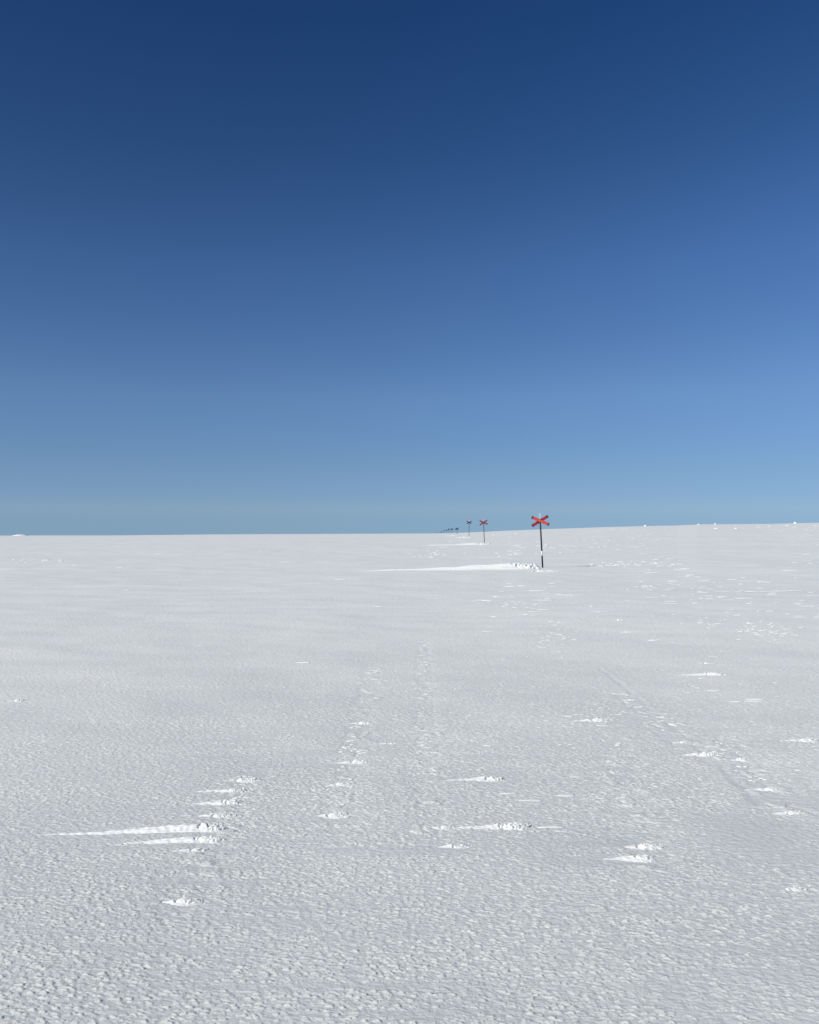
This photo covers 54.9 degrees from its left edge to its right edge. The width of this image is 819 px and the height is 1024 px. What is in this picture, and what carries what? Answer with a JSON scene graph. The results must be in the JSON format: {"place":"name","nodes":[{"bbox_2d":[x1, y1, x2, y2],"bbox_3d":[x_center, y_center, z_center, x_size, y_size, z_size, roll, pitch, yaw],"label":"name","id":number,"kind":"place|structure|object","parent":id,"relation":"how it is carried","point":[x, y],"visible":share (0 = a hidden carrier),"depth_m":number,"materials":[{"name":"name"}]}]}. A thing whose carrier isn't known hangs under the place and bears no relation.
{"place":"outdoors","nodes":[
{"label":"outdoors","id":0,"kind":"place"},
{"bbox_2d":[0,523,818,1023],"bbox_3d":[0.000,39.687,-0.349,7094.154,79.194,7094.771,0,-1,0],"label":"snow ground","id":1,"kind":"structure","parent":0,"point":[148,701],"depth_m":4.90,"materials":[{"name":"white snow"}]},
{"bbox_2d":[12,699,27,701],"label":"snow drift","id":2,"kind":"object","parent":1,"relation":"on","point":[18,700],"visible":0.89,"depth_m":7.00,"materials":[{"name":"white snow"}]},
{"bbox_2d":[37,823,227,835],"bbox_3d":[-1.610,1.645,4.021,1.430,0.081,0.159,0,-1,-4],"label":"snow drift","id":3,"kind":"object","parent":1,"relation":"on","point":[209,827],"visible":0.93,"depth_m":4.04,"materials":[{"name":"white snow"}]},
{"bbox_2d":[109,835,226,844],"bbox_3d":[-1.313,1.648,3.898,0.890,0.066,0.137,0,-1,-5],"label":"snow drift","id":4,"kind":"object","parent":1,"relation":"on","point":[211,839],"visible":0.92,"depth_m":3.91,"materials":[{"name":"white snow"}]},
{"bbox_2d":[162,898,202,905],"bbox_3d":[-0.995,1.646,3.301,0.318,0.051,0.097,0,-1,-3],"label":"snow drift","id":5,"kind":"object","parent":1,"relation":"on","point":[185,902],"visible":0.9,"depth_m":3.30,"materials":[{"name":"white snow"}]},
{"bbox_2d":[173,848,208,852],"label":"snow drift","id":6,"kind":"object","parent":1,"relation":"on","point":[196,850],"visible":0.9,"depth_m":3.80,"materials":[{"name":"white snow"}]},
{"bbox_2d":[189,813,236,817],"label":"snow drift","id":7,"kind":"object","parent":1,"relation":"on","point":[223,815],"visible":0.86,"depth_m":4.24,"materials":[{"name":"white snow"}]},
{"bbox_2d":[190,799,243,804],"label":"snow drift","id":8,"kind":"object","parent":1,"relation":"on","point":[229,802],"visible":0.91,"depth_m":4.43,"materials":[{"name":"white snow"}]},
{"bbox_2d":[197,788,249,793],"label":"snow drift","id":9,"kind":"object","parent":1,"relation":"on","point":[244,791],"visible":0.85,"depth_m":4.64,"materials":[{"name":"white snow"}]},
{"bbox_2d":[229,778,261,782],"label":"snow drift","id":10,"kind":"object","parent":1,"relation":"on","point":[245,780],"visible":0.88,"depth_m":4.83,"materials":[{"name":"white snow"}]},
{"bbox_2d":[317,812,356,818],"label":"snow drift","id":11,"kind":"object","parent":1,"relation":"on","point":[336,815],"visible":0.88,"depth_m":4.24,"materials":[{"name":"white snow"}]},
{"bbox_2d":[327,782,359,786],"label":"snow drift","id":12,"kind":"object","parent":1,"relation":"on","point":[340,784],"visible":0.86,"depth_m":4.75,"materials":[{"name":"white snow"}]},
{"bbox_2d":[335,759,370,763],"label":"snow drift","id":13,"kind":"object","parent":1,"relation":"on","point":[356,761],"visible":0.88,"depth_m":5.20,"materials":[{"name":"white snow"}]},
{"bbox_2d":[348,721,372,724],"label":"snow drift","id":14,"kind":"object","parent":1,"relation":"on","point":[364,722],"visible":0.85,"depth_m":6.17,"materials":[{"name":"white snow"}]},
{"bbox_2d":[363,742,402,744],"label":"snow drift","id":15,"kind":"object","parent":1,"relation":"on","point":[386,743],"visible":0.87,"depth_m":5.62,"materials":[{"name":"white snow"}]},
{"bbox_2d":[13,525,816,843],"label":"snow scraps","id":16,"kind":"object","parent":1,"relation":"on","point":[575,639],"visible":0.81,"depth_m":11.19,"materials":[{"name":"white snow"}]},
{"bbox_2d":[431,825,454,829],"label":"snow drift","id":17,"kind":"object","parent":1,"relation":"on","point":[441,827],"visible":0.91,"depth_m":4.08,"materials":[{"name":"white snow"}]},
{"bbox_2d":[348,562,540,571],"bbox_3d":[0.897,1.793,25.019,7.085,0.350,1.213,0,-1,-5],"label":"snow drift","id":18,"kind":"object","parent":1,"relation":"on","point":[507,566],"visible":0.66,"depth_m":25.01,"materials":[{"name":"white snow"}]},
{"bbox_2d":[439,844,472,848],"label":"snow drift","id":19,"kind":"object","parent":1,"relation":"on","point":[462,846],"visible":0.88,"depth_m":3.84,"materials":[{"name":"white snow"}]},
{"bbox_2d":[424,543,490,545],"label":"snow drift","id":20,"kind":"object","parent":1,"relation":"on","point":[463,544],"visible":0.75,"depth_m":53.74,"materials":[{"name":"white snow"}]},
{"bbox_2d":[444,776,506,781],"bbox_3d":[0.337,1.648,4.810,0.597,0.061,0.148,0,-1,-5],"label":"snow drift","id":21,"kind":"object","parent":1,"relation":"on","point":[489,779],"visible":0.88,"depth_m":4.81,"materials":[{"name":"white snow"}]},
{"bbox_2d":[480,520,487,542],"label":"trail marker","id":22,"kind":"object","parent":1,"relation":"on","point":[483,523],"visible":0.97,"depth_m":56.97,"materials":[{"name":"red paint"}]},
{"bbox_2d":[452,822,531,830],"bbox_3d":[0.346,1.650,4.088,0.677,0.063,0.157,0,-1,-5],"label":"snow drift","id":23,"kind":"object","parent":1,"relation":"on","point":[516,826],"visible":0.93,"depth_m":4.09,"materials":[{"name":"white snow"}]},
{"bbox_2d":[531,513,549,567],"bbox_3d":[4.364,1.382,25.989,0.605,2.677,0.089,-3,-1,0],"label":"trail marker","id":24,"kind":"object","parent":1,"relation":"on","point":[540,520],"visible":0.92,"depth_m":25.97,"materials":[{"name":"red paint"}]},
{"bbox_2d":[529,570,559,571],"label":"snow drift","id":25,"kind":"object","parent":1,"relation":"on","point":[545,571],"visible":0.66,"depth_m":23.73,"materials":[{"name":"white snow"}]},
{"bbox_2d":[575,718,612,721],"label":"snow drift","id":26,"kind":"object","parent":1,"relation":"on","point":[600,720],"visible":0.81,"depth_m":6.19,"materials":[{"name":"white snow"}]},
{"bbox_2d":[603,854,655,862],"bbox_3d":[0.989,1.649,3.714,0.404,0.055,0.138,0,-1,-5],"label":"snow drift","id":27,"kind":"object","parent":1,"relation":"on","point":[645,858],"visible":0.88,"depth_m":3.71,"materials":[{"name":"white snow"}]},
{"bbox_2d":[623,843,663,850],"bbox_3d":[1.108,1.651,3.863,0.349,0.056,0.124,0,-1,-3],"label":"snow drift","id":28,"kind":"object","parent":1,"relation":"on","point":[651,847],"visible":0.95,"depth_m":3.85,"materials":[{"name":"white snow"}]},
{"bbox_2d":[679,752,719,756],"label":"snow drift","id":29,"kind":"object","parent":1,"relation":"on","point":[705,754],"visible":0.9,"depth_m":5.33,"materials":[{"name":"white snow"}]},
{"bbox_2d":[674,672,725,675],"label":"snow drift","id":30,"kind":"object","parent":1,"relation":"on","point":[710,674],"visible":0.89,"depth_m":8.06,"materials":[{"name":"white snow"}]},
{"bbox_2d":[731,757,749,762],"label":"snow drift","id":31,"kind":"object","parent":1,"relation":"on","point":[744,759],"visible":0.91,"depth_m":5.23,"materials":[{"name":"white snow"}]},
{"bbox_2d":[746,787,777,792],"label":"snow drift","id":32,"kind":"object","parent":1,"relation":"on","point":[773,789],"visible":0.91,"depth_m":4.69,"materials":[{"name":"white snow"}]},
{"bbox_2d":[772,810,804,814],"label":"snow drift","id":33,"kind":"object","parent":1,"relation":"on","point":[791,812],"visible":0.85,"depth_m":4.32,"materials":[{"name":"white snow"}]},
{"bbox_2d":[781,885,809,891],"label":"snow drift","id":34,"kind":"object","parent":1,"relation":"on","point":[796,888],"visible":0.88,"depth_m":3.42,"materials":[{"name":"white snow"}]},
{"bbox_2d":[784,738,817,741],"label":"snow drift","id":35,"kind":"object","parent":1,"relation":"on","point":[807,740],"visible":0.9,"depth_m":5.67,"materials":[{"name":"white snow"}]},
{"bbox_2d":[0,0,818,535],"label":"sky","id":36,"kind":"structure","parent":0,"point":[267,266],"materials":[{"name":"blue"}]}
]}

